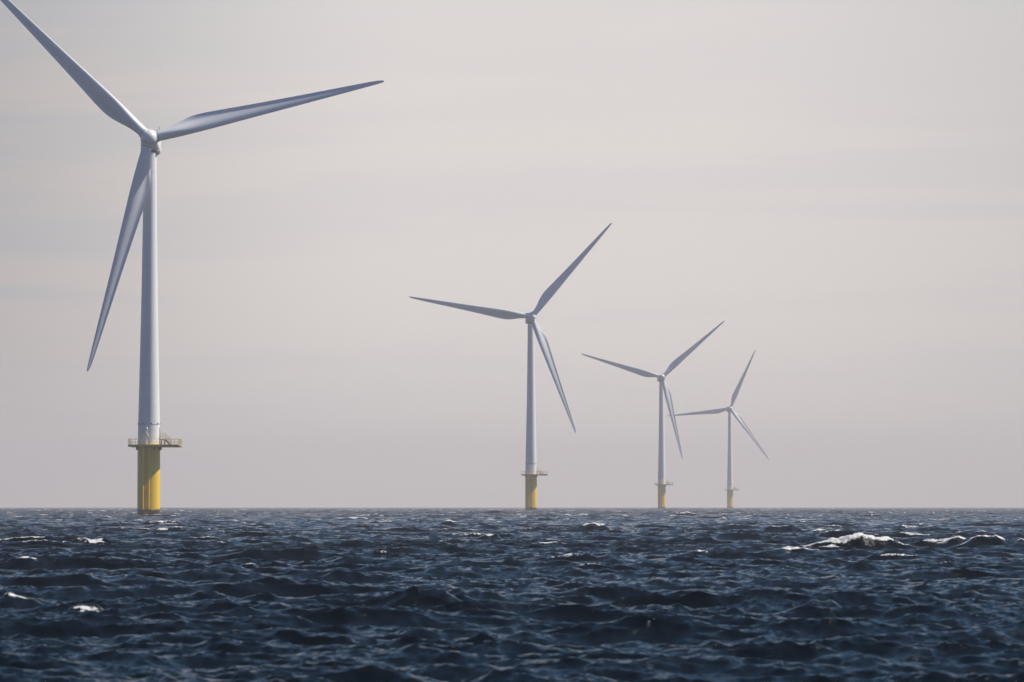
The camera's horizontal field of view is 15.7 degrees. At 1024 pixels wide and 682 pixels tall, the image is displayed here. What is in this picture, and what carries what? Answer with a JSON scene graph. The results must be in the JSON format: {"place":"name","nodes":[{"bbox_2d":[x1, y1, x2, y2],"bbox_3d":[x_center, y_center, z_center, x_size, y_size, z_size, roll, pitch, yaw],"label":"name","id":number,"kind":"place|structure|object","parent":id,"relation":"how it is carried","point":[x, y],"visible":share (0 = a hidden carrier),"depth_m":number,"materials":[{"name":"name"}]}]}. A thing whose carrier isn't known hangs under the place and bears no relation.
{"place":"outdoors","nodes":[
{"label":"outdoors","id":0,"kind":"place"},
{"bbox_2d":[0,507,1023,681],"bbox_3d":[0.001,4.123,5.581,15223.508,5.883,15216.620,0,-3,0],"label":"sea","id":1,"kind":"structure","parent":0,"point":[515,594],"depth_m":72.69,"materials":[{"name":"blue liquid"}]},
{"bbox_2d":[1,0,383,514],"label":"wind turbine","id":2,"kind":"object","parent":1,"relation":"in","point":[142,196],"visible":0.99,"depth_m":688.99,"materials":[{"name":"metal"}]},
{"bbox_2d":[409,223,611,509],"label":"wind turbine","id":3,"kind":"object","parent":1,"relation":"in","point":[531,474],"visible":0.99,"depth_m":1339.97,"materials":[{"name":"metal"}]},
{"bbox_2d":[581,321,723,508],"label":"wind turbine","id":4,"kind":"object","parent":1,"relation":"in","point":[662,483],"visible":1,"depth_m":1968.34,"materials":[{"name":"metal"}]},
{"bbox_2d":[668,351,768,507],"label":"wind turbine","id":5,"kind":"object","parent":1,"relation":"in","point":[729,410],"visible":0.98,"depth_m":2605.77,"materials":[{"name":"metal"}]},
{"bbox_2d":[0,0,1023,507],"label":"sky","id":6,"kind":"structure","parent":0,"point":[838,185],"materials":[{"name":"grey"}]}
]}

